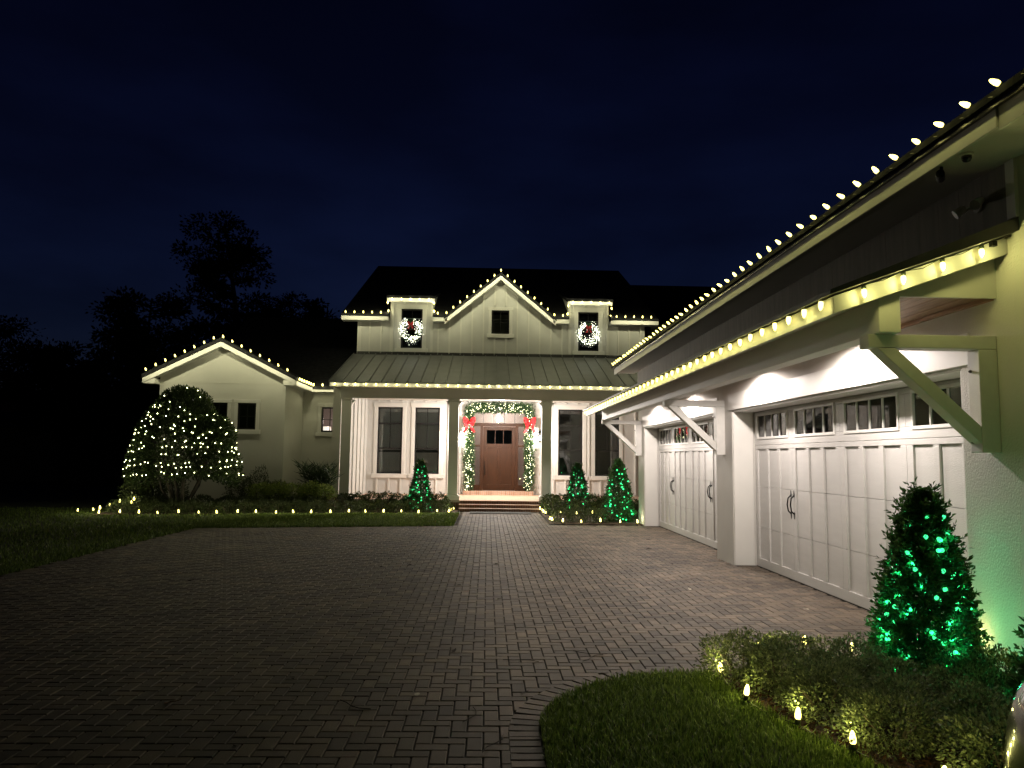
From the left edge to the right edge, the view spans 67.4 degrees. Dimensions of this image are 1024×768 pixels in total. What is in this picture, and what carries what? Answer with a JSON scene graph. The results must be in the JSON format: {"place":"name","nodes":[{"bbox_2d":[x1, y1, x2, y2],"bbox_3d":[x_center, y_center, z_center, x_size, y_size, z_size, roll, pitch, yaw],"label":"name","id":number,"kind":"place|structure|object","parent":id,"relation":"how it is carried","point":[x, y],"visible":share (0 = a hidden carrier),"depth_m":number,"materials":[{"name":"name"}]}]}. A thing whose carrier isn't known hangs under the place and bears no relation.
{"place":"outdoors","nodes":[
{"label":"outdoors","id":0,"kind":"place"},
{"bbox_2d":[0,506,458,574],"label":"grass","id":1,"kind":"structure","parent":0,"point":[297,519],"depth_m":18.03,"materials":[{"name":"green plant"}]},
{"bbox_2d":[88,504,457,514],"bbox_3d":[-6.513,3.829,23.545,9.740,0.001,6.006,1,-5,-2],"label":"mulch bed","id":2,"kind":"object","parent":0,"point":[454,511],"visible":0.14,"depth_m":22.06,"materials":[{"name":"brown soil"}]},
{"bbox_2d":[105,499,131,513],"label":"shrub","id":3,"kind":"object","parent":2,"relation":"on","point":[115,502],"visible":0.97,"depth_m":20.93,"materials":[{"name":"green plant"}]},
{"bbox_2d":[117,480,150,509],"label":"shrub","id":4,"kind":"object","parent":2,"relation":"on","point":[131,487],"visible":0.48,"depth_m":21.72,"materials":[{"name":"green plant"}]},
{"bbox_2d":[124,499,150,513],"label":"shrub","id":5,"kind":"object","parent":2,"relation":"on","point":[139,505],"visible":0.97,"depth_m":20.95,"materials":[{"name":"green plant"}]},
{"bbox_2d":[136,477,165,504],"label":"shrub","id":6,"kind":"object","parent":2,"relation":"on","point":[155,486],"visible":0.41,"depth_m":21.97,"materials":[{"name":"green plant"}]},
{"bbox_2d":[145,499,168,513],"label":"shrub","id":7,"kind":"object","parent":2,"relation":"on","point":[157,502],"visible":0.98,"depth_m":21.11,"materials":[{"name":"green plant"}]},
{"bbox_2d":[153,478,189,502],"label":"shrub","id":8,"kind":"object","parent":2,"relation":"on","point":[179,487],"visible":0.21,"depth_m":22.19,"materials":[{"name":"green plant"}]},
{"bbox_2d":[162,497,187,513],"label":"shrub","id":9,"kind":"object","parent":2,"relation":"on","point":[179,506],"visible":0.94,"depth_m":21.19,"materials":[{"name":"green plant"}]},
{"bbox_2d":[121,384,244,511],"bbox_3d":[-9.366,1.807,21.851,3.023,3.718,3.179,0,-6,12],"label":"dome bush","id":10,"kind":"object","parent":2,"relation":"on","point":[186,398],"visible":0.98,"depth_m":21.37,"materials":[{"name":"green plant"}]},
{"bbox_2d":[124,392,240,475],"bbox_3d":[-9.352,1.342,21.558,3.092,2.523,2.283,1,-5,-2],"label":"string light","id":11,"kind":"object","parent":10,"relation":"attached to","point":[182,447],"visible":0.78,"depth_m":21.09,"materials":[{"name":"beige plastic"}]},
{"bbox_2d":[179,499,204,513],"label":"shrub","id":12,"kind":"object","parent":2,"relation":"on","point":[195,504],"visible":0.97,"depth_m":21.25,"materials":[{"name":"green plant"}]},
{"bbox_2d":[190,494,216,510],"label":"shrub","id":13,"kind":"object","parent":2,"relation":"on","point":[200,497],"visible":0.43,"depth_m":21.86,"materials":[{"name":"green plant"}]},
{"bbox_2d":[198,499,222,513],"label":"shrub","id":14,"kind":"object","parent":2,"relation":"on","point":[210,505],"visible":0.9,"depth_m":21.39,"materials":[{"name":"green plant"}]},
{"bbox_2d":[213,495,237,511],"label":"shrub","id":15,"kind":"object","parent":2,"relation":"on","point":[226,497],"visible":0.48,"depth_m":21.98,"materials":[{"name":"green plant"}]},
{"bbox_2d":[215,499,241,513],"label":"shrub","id":16,"kind":"object","parent":2,"relation":"on","point":[224,510],"visible":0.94,"depth_m":21.43,"materials":[{"name":"green plant"}]},
{"bbox_2d":[221,471,245,502],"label":"shrub","id":17,"kind":"object","parent":2,"relation":"on","point":[230,491],"visible":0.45,"depth_m":23.60,"materials":[{"name":"green plant"}]},
{"bbox_2d":[235,499,257,513],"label":"shrub","id":18,"kind":"object","parent":2,"relation":"on","point":[248,504],"visible":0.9,"depth_m":21.53,"materials":[{"name":"green plant"}]},
{"bbox_2d":[234,495,259,511],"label":"shrub","id":19,"kind":"object","parent":2,"relation":"on","point":[250,498],"visible":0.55,"depth_m":22.14,"materials":[{"name":"green plant"}]},
{"bbox_2d":[237,476,257,507],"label":"shrub","id":20,"kind":"object","parent":2,"relation":"on","point":[245,480],"visible":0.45,"depth_m":23.60,"materials":[{"name":"green plant"}]},
{"bbox_2d":[246,465,268,503],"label":"shrub","id":21,"kind":"object","parent":2,"relation":"on","point":[259,477],"visible":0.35,"depth_m":23.72,"materials":[{"name":"green plant"}]},
{"bbox_2d":[243,481,274,502],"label":"shrub","id":22,"kind":"object","parent":2,"relation":"on","point":[260,488],"visible":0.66,"depth_m":22.80,"materials":[{"name":"green plant"}]},
{"bbox_2d":[252,499,276,513],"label":"shrub","id":23,"kind":"object","parent":2,"relation":"on","point":[263,502],"visible":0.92,"depth_m":21.65,"materials":[{"name":"green plant"}]},
{"bbox_2d":[256,494,283,511],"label":"shrub","id":24,"kind":"object","parent":2,"relation":"on","point":[269,498],"visible":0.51,"depth_m":22.31,"materials":[{"name":"green plant"}]},
{"bbox_2d":[98,508,453,515],"bbox_3d":[-6.219,3.585,21.499,9.778,0.168,1.099,3,-6,-19],"label":"string light","id":25,"kind":"object","parent":2,"relation":"on","point":[238,511],"visible":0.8,"depth_m":21.03,"materials":[{"name":"white plastic"}]},
{"bbox_2d":[263,480,289,500],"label":"shrub","id":26,"kind":"object","parent":2,"relation":"on","point":[276,486],"visible":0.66,"depth_m":22.82,"materials":[{"name":"green plant"}]},
{"bbox_2d":[268,500,291,512],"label":"shrub","id":27,"kind":"object","parent":2,"relation":"on","point":[282,503],"visible":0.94,"depth_m":21.77,"materials":[{"name":"green plant"}]},
{"bbox_2d":[279,482,308,509],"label":"shrub","id":28,"kind":"object","parent":2,"relation":"on","point":[297,490],"visible":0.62,"depth_m":22.80,"materials":[{"name":"green plant"}]},
{"bbox_2d":[287,499,309,512],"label":"shrub","id":29,"kind":"object","parent":2,"relation":"on","point":[303,502],"visible":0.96,"depth_m":21.93,"materials":[{"name":"green plant"}]},
{"bbox_2d":[294,479,322,502],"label":"shrub","id":30,"kind":"object","parent":2,"relation":"on","point":[310,484],"visible":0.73,"depth_m":22.86,"materials":[{"name":"green plant"}]},
{"bbox_2d":[300,494,327,511],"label":"shrub","id":31,"kind":"object","parent":2,"relation":"on","point":[306,499],"visible":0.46,"depth_m":22.53,"materials":[{"name":"green plant"}]},
{"bbox_2d":[304,499,327,512],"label":"shrub","id":32,"kind":"object","parent":2,"relation":"on","point":[312,504],"visible":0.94,"depth_m":21.99,"materials":[{"name":"green plant"}]},
{"bbox_2d":[292,459,342,508],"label":"spiky plant","id":33,"kind":"object","parent":2,"relation":"on","point":[323,475],"visible":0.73,"depth_m":23.50,"materials":[{"name":"green plant"}]},
{"bbox_2d":[308,483,338,501],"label":"shrub","id":34,"kind":"object","parent":2,"relation":"on","point":[325,486],"visible":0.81,"depth_m":22.87,"materials":[{"name":"green plant"}]},
{"bbox_2d":[320,499,343,512],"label":"shrub","id":35,"kind":"object","parent":2,"relation":"on","point":[331,502],"visible":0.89,"depth_m":22.12,"materials":[{"name":"green plant"}]},
{"bbox_2d":[385,500,407,512],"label":"shrub","id":36,"kind":"object","parent":2,"relation":"on","point":[396,504],"visible":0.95,"depth_m":22.44,"materials":[{"name":"green plant"}]},
{"bbox_2d":[402,499,423,512],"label":"shrub","id":37,"kind":"object","parent":2,"relation":"on","point":[413,509],"visible":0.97,"depth_m":22.57,"materials":[{"name":"green plant"}]},
{"bbox_2d":[407,458,433,510],"bbox_3d":[-2.818,3.104,23.645,0.902,1.656,0.906,1,-5,-2],"label":"topiary tree","id":38,"kind":"object","parent":2,"relation":"on","point":[422,468],"visible":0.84,"depth_m":23.50,"materials":[{"name":"green plant"}]},
{"bbox_2d":[0,482,549,523],"bbox_3d":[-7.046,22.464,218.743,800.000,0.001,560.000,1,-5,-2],"label":"ground","id":39,"kind":"structure","parent":0,"point":[58,494],"depth_m":30.95,"materials":[{"name":"green plant"}]},
{"bbox_2d":[0,314,50,389],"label":"tree","id":40,"kind":"object","parent":39,"relation":"on","point":[7,331],"visible":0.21,"depth_m":48.65,"materials":[{"name":"green plant"}]},
{"bbox_2d":[0,372,156,482],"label":"neighbour house","id":41,"kind":"structure","parent":39,"relation":"on","point":[30,451],"depth_m":42.07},
{"bbox_2d":[54,317,201,488],"bbox_3d":[-16.933,0.914,35.324,7.151,7.835,6.278,3,-6,-21],"label":"tree","id":42,"kind":"object","parent":39,"relation":"on","point":[134,352],"visible":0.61,"depth_m":34.53,"materials":[{"name":"green plant"}]},
{"bbox_2d":[75,285,222,484],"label":"tree","id":43,"kind":"object","parent":39,"relation":"on","point":[121,307],"visible":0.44,"depth_m":40.66,"materials":[{"name":"green plant"}]},
{"bbox_2d":[167,210,307,342],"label":"tree","id":44,"kind":"object","parent":39,"relation":"on","point":[239,255],"visible":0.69,"depth_m":43.99,"materials":[{"name":"green plant"}]},
{"bbox_2d":[237,288,340,318],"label":"tree","id":45,"kind":"object","parent":39,"relation":"on","point":[287,302],"visible":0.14,"depth_m":46.95,"materials":[{"name":"green plant"}]},
{"bbox_2d":[300,297,329,317],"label":"tree","id":46,"kind":"object","parent":39,"relation":"on","point":[315,309],"visible":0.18,"depth_m":43.34,"materials":[{"name":"green plant"}]},
{"bbox_2d":[141,266,720,511],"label":"house","id":47,"kind":"structure","parent":39,"relation":"on","point":[501,328],"depth_m":28.20,"materials":[{"name":"white wood"}]},
{"bbox_2d":[211,399,231,429],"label":"window","id":48,"kind":"structure","parent":47,"relation":"in","point":[224,408],"depth_m":24.41,"materials":[{"name":"white paint"}]},
{"bbox_2d":[234,399,260,433],"bbox_3d":[-8.429,1.046,24.441,0.900,1.104,0.245,1,-5,-2],"label":"window","id":49,"kind":"structure","parent":47,"relation":"in","point":[247,410],"depth_m":24.42,"materials":[{"name":"white paint"}]},
{"bbox_2d":[315,403,332,435],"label":"window","id":50,"kind":"structure","parent":47,"relation":"in","point":[321,406],"depth_m":26.80,"materials":[{"name":"white paint"}]},
{"bbox_2d":[371,403,406,477],"bbox_3d":[-4.476,2.059,28.145,1.280,2.727,0.235,1,-5,-2],"label":"window","id":51,"kind":"structure","parent":47,"relation":"in","point":[389,418],"depth_m":28.19,"materials":[{"name":"white paint"}]},
{"bbox_2d":[398,319,423,342],"bbox_3d":[-3.730,-1.939,28.405,0.943,1.052,0.257,1,-5,-2],"label":"wreath","id":52,"kind":"object","parent":47,"relation":"attached to","point":[414,337],"visible":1,"depth_m":28.38,"materials":[{"name":"white plant"}]},
{"bbox_2d":[395,304,427,351],"bbox_3d":[-3.725,-2.062,28.565,1.200,1.789,0.245,1,-5,-2],"label":"window","id":53,"kind":"structure","parent":47,"relation":"in","point":[420,344],"depth_m":28.56,"materials":[{"name":"white paint"}]},
{"bbox_2d":[408,403,443,477],"bbox_3d":[-3.117,2.080,28.187,1.280,2.727,0.235,1,-5,-2],"label":"window","id":54,"kind":"structure","parent":47,"relation":"in","point":[426,424],"depth_m":28.23,"materials":[{"name":"white paint"}]},
{"bbox_2d":[334,381,630,389],"bbox_3d":[0.071,0.066,24.129,11.256,0.132,0.067,1,-5,-2],"label":"string light","id":55,"kind":"object","parent":47,"relation":"hanging from","point":[473,384],"visible":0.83,"depth_m":24.08,"materials":[{"name":"white plastic"}]},
{"bbox_2d":[482,427,515,490],"bbox_3d":[-0.474,2.731,28.160,1.192,2.330,0.134,1,-5,-2],"label":"front door","id":56,"kind":"structure","parent":47,"relation":"in","point":[494,438],"depth_m":28.19,"materials":[{"name":"brown wood"}]},
{"bbox_2d":[461,401,536,491],"bbox_3d":[-0.464,2.348,28.020,2.771,3.507,0.535,1,-5,-2],"label":"garland","id":57,"kind":"object","parent":47,"relation":"on","point":[529,433],"visible":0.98,"depth_m":28.05,"materials":[{"name":"green plant"}]},
{"bbox_2d":[487,307,513,337],"bbox_3d":[-0.434,-2.288,28.692,1.000,1.165,0.245,1,-5,-2],"label":"window","id":58,"kind":"structure","parent":47,"relation":"in","point":[501,327],"depth_m":28.66,"materials":[{"name":"white paint"}]},
{"bbox_2d":[553,405,587,479],"bbox_3d":[2.150,2.161,28.348,1.280,2.727,0.235,1,-5,-2],"label":"window","id":59,"kind":"structure","parent":47,"relation":"in","point":[570,425],"depth_m":28.40,"materials":[{"name":"white paint"}]},
{"bbox_2d":[576,321,599,345],"bbox_3d":[2.829,-1.866,28.613,0.947,0.924,0.266,1,-5,-2],"label":"wreath","id":60,"kind":"object","parent":47,"relation":"attached to","point":[592,341],"visible":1,"depth_m":28.58,"materials":[{"name":"white plant"}]},
{"bbox_2d":[572,307,603,354],"bbox_3d":[2.851,-1.961,28.767,1.180,1.789,0.245,1,-5,-2],"label":"window","id":61,"kind":"structure","parent":47,"relation":"in","point":[579,349],"depth_m":28.76,"materials":[{"name":"white paint"}]},
{"bbox_2d":[590,411,622,479],"bbox_3d":[3.509,2.182,28.390,1.280,2.727,0.235,1,-5,-2],"label":"window","id":62,"kind":"structure","parent":47,"relation":"in","point":[606,446],"depth_m":28.43,"materials":[{"name":"white paint"}]},
{"bbox_2d":[583,69,1023,672],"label":"garage","id":63,"kind":"structure","parent":39,"relation":"on","point":[807,447],"depth_m":7.95,"materials":[{"name":"paint"}]},
{"bbox_2d":[659,419,716,548],"bbox_3d":[3.804,2.050,16.344,0.143,2.488,6.066,1,-5,-2],"label":"garage door","id":64,"kind":"structure","parent":63,"relation":"in","point":[687,465],"depth_m":16.57,"materials":[{"name":"white paint"}]},
{"bbox_2d":[584,298,823,413],"bbox_3d":[2.163,0.047,13.111,0.062,0.137,14.481,1,-5,-2],"label":"string light","id":65,"kind":"object","parent":63,"relation":"hanging from","point":[804,311],"visible":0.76,"depth_m":8.78,"materials":[{"name":"white plastic"}]},
{"bbox_2d":[612,73,1023,365],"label":"string light","id":66,"kind":"object","parent":63,"relation":"on","point":[994,82],"visible":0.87,"depth_m":7.63,"materials":[{"name":"white plastic"}]},
{"bbox_2d":[754,378,968,637],"bbox_3d":[4.027,1.390,9.384,0.143,2.488,6.016,1,-5,-2],"label":"garage door","id":67,"kind":"structure","parent":63,"relation":"in","point":[828,472],"depth_m":9.27,"materials":[{"name":"white paint"}]},
{"bbox_2d":[861,241,997,297],"bbox_3d":[3.155,-0.865,5.808,1.045,0.459,0.044,1,-5,-2],"label":"string light","id":68,"kind":"object","parent":63,"relation":"hanging from","point":[942,267],"visible":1,"depth_m":5.81,"materials":[{"name":"white plastic"}]},
{"bbox_2d":[952,197,984,218],"bbox_3d":[3.724,-1.434,6.235,0.155,0.120,0.339,1,-5,-2],"label":"floodlight","id":69,"kind":"object","parent":63,"relation":"attached to","point":[975,205],"visible":1,"depth_m":6.22,"materials":[{"name":"white paint"}]},
{"bbox_2d":[0,512,944,767],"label":"driveway","id":70,"kind":"structure","parent":0,"point":[106,655],"depth_m":7.27,"materials":[{"name":"grey brick"}]},
{"bbox_2d":[0,0,1023,389],"label":"sky","id":71,"kind":"structure","parent":0,"point":[651,142],"materials":[{"name":"blue"}]},
{"bbox_2d":[539,510,642,524],"bbox_3d":[3.025,3.786,21.848,4.300,0.001,4.900,1,-5,-2],"label":"mulch bed","id":72,"kind":"object","parent":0,"point":[615,522],"visible":0.29,"depth_m":20.07,"materials":[{"name":"brown soil"}]},
{"bbox_2d":[541,496,566,514],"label":"shrub","id":73,"kind":"object","parent":72,"relation":"on","point":[548,508],"visible":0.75,"depth_m":22.38,"materials":[{"name":"green plant"}]},
{"bbox_2d":[549,507,575,522],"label":"shrub","id":74,"kind":"object","parent":72,"relation":"on","point":[555,519],"visible":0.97,"depth_m":19.87,"materials":[{"name":"green plant"}]},
{"bbox_2d":[559,497,584,515],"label":"shrub","id":75,"kind":"object","parent":72,"relation":"on","point":[573,501],"visible":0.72,"depth_m":22.28,"materials":[{"name":"green plant"}]},
{"bbox_2d":[564,507,588,522],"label":"shrub","id":76,"kind":"object","parent":72,"relation":"on","point":[574,513],"visible":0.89,"depth_m":19.93,"materials":[{"name":"green plant"}]},
{"bbox_2d":[565,462,589,511],"bbox_3d":[2.023,3.202,23.881,0.887,1.609,0.885,1,-5,-2],"label":"topiary tree","id":77,"kind":"object","parent":72,"relation":"on","point":[578,470],"visible":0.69,"depth_m":23.77,"materials":[{"name":"green plant"}]},
{"bbox_2d":[579,507,606,522],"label":"shrub","id":78,"kind":"object","parent":72,"relation":"on","point":[591,512],"visible":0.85,"depth_m":19.84,"materials":[{"name":"green plant"}]},
{"bbox_2d":[591,506,615,522],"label":"shrub","id":79,"kind":"object","parent":72,"relation":"on","point":[604,520],"visible":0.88,"depth_m":19.94,"materials":[{"name":"green plant"}]},
{"bbox_2d":[601,458,637,522],"bbox_3d":[2.848,2.831,20.433,1.017,1.753,0.974,1,-5,-2],"label":"topiary tree","id":80,"kind":"object","parent":72,"relation":"on","point":[614,476],"visible":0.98,"depth_m":20.26,"materials":[{"name":"green plant"}]},
{"bbox_2d":[538,665,901,767],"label":"grass","id":81,"kind":"structure","parent":0,"point":[697,683],"depth_m":4.68,"materials":[{"name":"green plant"}]},
{"bbox_2d":[725,668,1005,767],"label":"mulch bed","id":82,"kind":"object","parent":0,"point":[895,763],"visible":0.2,"depth_m":4.56,"materials":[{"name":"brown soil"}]},
{"bbox_2d":[691,626,793,686],"bbox_3d":[1.748,2.050,5.821,0.640,0.435,0.698,-5,-8,44],"label":"shrub","id":83,"kind":"object","parent":82,"relation":"on","point":[717,651],"visible":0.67,"depth_m":5.77,"materials":[{"name":"green plant"}]},
{"bbox_2d":[731,638,830,702],"bbox_3d":[1.915,2.036,5.512,0.660,0.412,0.646,1,-5,-2],"label":"shrub","id":84,"kind":"object","parent":82,"relation":"on","point":[780,649],"visible":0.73,"depth_m":5.43,"materials":[{"name":"green plant"}]},
{"bbox_2d":[740,630,823,678],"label":"shrub","id":85,"kind":"object","parent":82,"relation":"on","point":[797,640],"visible":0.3,"depth_m":5.87,"materials":[{"name":"green plant"}]},
{"bbox_2d":[769,654,880,727],"bbox_3d":[2.033,1.976,4.991,0.694,0.439,0.665,1,-5,-2],"label":"shrub","id":86,"kind":"object","parent":82,"relation":"on","point":[851,675],"visible":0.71,"depth_m":4.94,"materials":[{"name":"green plant"}]},
{"bbox_2d":[718,635,946,767],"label":"string light","id":87,"kind":"object","parent":82,"relation":"on","point":[797,715],"visible":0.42,"depth_m":4.75,"materials":[{"name":"white plastic"}]},
{"bbox_2d":[802,649,890,702],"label":"shrub","id":88,"kind":"object","parent":82,"relation":"on","point":[848,661],"visible":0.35,"depth_m":5.35,"materials":[{"name":"green plant"}]},
{"bbox_2d":[808,631,889,679],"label":"shrub","id":89,"kind":"object","parent":82,"relation":"on","point":[839,643],"visible":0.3,"depth_m":5.81,"materials":[{"name":"green plant"}]},
{"bbox_2d":[839,650,939,702],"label":"shrub","id":90,"kind":"object","parent":82,"relation":"on","point":[900,662],"visible":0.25,"depth_m":5.37,"materials":[{"name":"green plant"}]},
{"bbox_2d":[821,678,961,764],"bbox_3d":[2.221,1.939,4.468,0.686,0.411,0.698,-3,-7,37],"label":"shrub","id":91,"kind":"object","parent":82,"relation":"on","point":[897,743],"visible":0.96,"depth_m":4.40,"materials":[{"name":"green plant"}]},
{"bbox_2d":[848,662,969,739],"bbox_3d":[2.499,2.005,4.888,0.746,0.368,0.727,1,-5,-2],"label":"shrub","id":92,"kind":"object","parent":82,"relation":"on","point":[876,681],"visible":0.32,"depth_m":4.87,"materials":[{"name":"green plant"}]},
{"bbox_2d":[864,476,995,681],"bbox_3d":[3.219,1.524,5.977,0.963,1.606,0.940,1,-5,-2],"label":"topiary tree","id":93,"kind":"object","parent":82,"relation":"on","point":[918,505],"visible":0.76,"depth_m":5.82,"materials":[{"name":"green plant"}]},
{"bbox_2d":[879,515,971,669],"bbox_3d":[3.194,1.621,5.983,0.727,1.300,0.759,1,-5,-2],"label":"string light","id":94,"kind":"object","parent":93,"relation":"attached to","point":[938,550],"visible":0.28,"depth_m":5.81,"materials":[{"name":"green plastic"}]},
{"bbox_2d":[909,647,1010,705],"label":"shrub","id":95,"kind":"object","parent":82,"relation":"on","point":[956,663],"visible":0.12,"depth_m":5.43,"materials":[{"name":"green plant"}]},
{"bbox_2d":[919,675,1012,764],"bbox_3d":[2.683,1.925,4.474,0.666,0.453,0.683,1,-5,-2],"label":"shrub","id":96,"kind":"object","parent":82,"relation":"on","point":[954,696],"visible":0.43,"depth_m":4.45,"materials":[{"name":"green plant"}]},
{"bbox_2d":[920,659,1015,730],"bbox_3d":[2.932,1.977,4.878,0.667,0.429,0.709,-2,-6,25],"label":"shrub","id":97,"kind":"object","parent":82,"relation":"on","point":[974,670],"visible":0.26,"depth_m":4.93,"materials":[{"name":"green plant"}]},
{"bbox_2d":[929,699,1010,767],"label":"shrub","id":98,"kind":"object","parent":82,"relation":"on","point":[969,720],"visible":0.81,"depth_m":4.05,"materials":[{"name":"green plant"}]},
{"bbox_2d":[948,642,1020,700],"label":"shrub","id":99,"kind":"object","parent":82,"relation":"on","point":[1001,658],"visible":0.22,"depth_m":5.38,"materials":[{"name":"green plant"}]},
{"bbox_2d":[975,665,1017,709],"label":"shrub","id":100,"kind":"object","parent":82,"relation":"on","point":[991,681],"visible":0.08,"depth_m":4.94,"materials":[{"name":"green plant"}]},
{"bbox_2d":[1000,615,1023,737],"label":"shrub","id":101,"kind":"object","parent":82,"relation":"on","point":[1014,683],"visible":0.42,"depth_m":4.38,"materials":[{"name":"green plant"}]},
{"bbox_2d":[1005,680,1023,767],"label":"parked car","id":102,"kind":"object","parent":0,"point":[1014,746],"visible":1,"depth_m":2.62,"materials":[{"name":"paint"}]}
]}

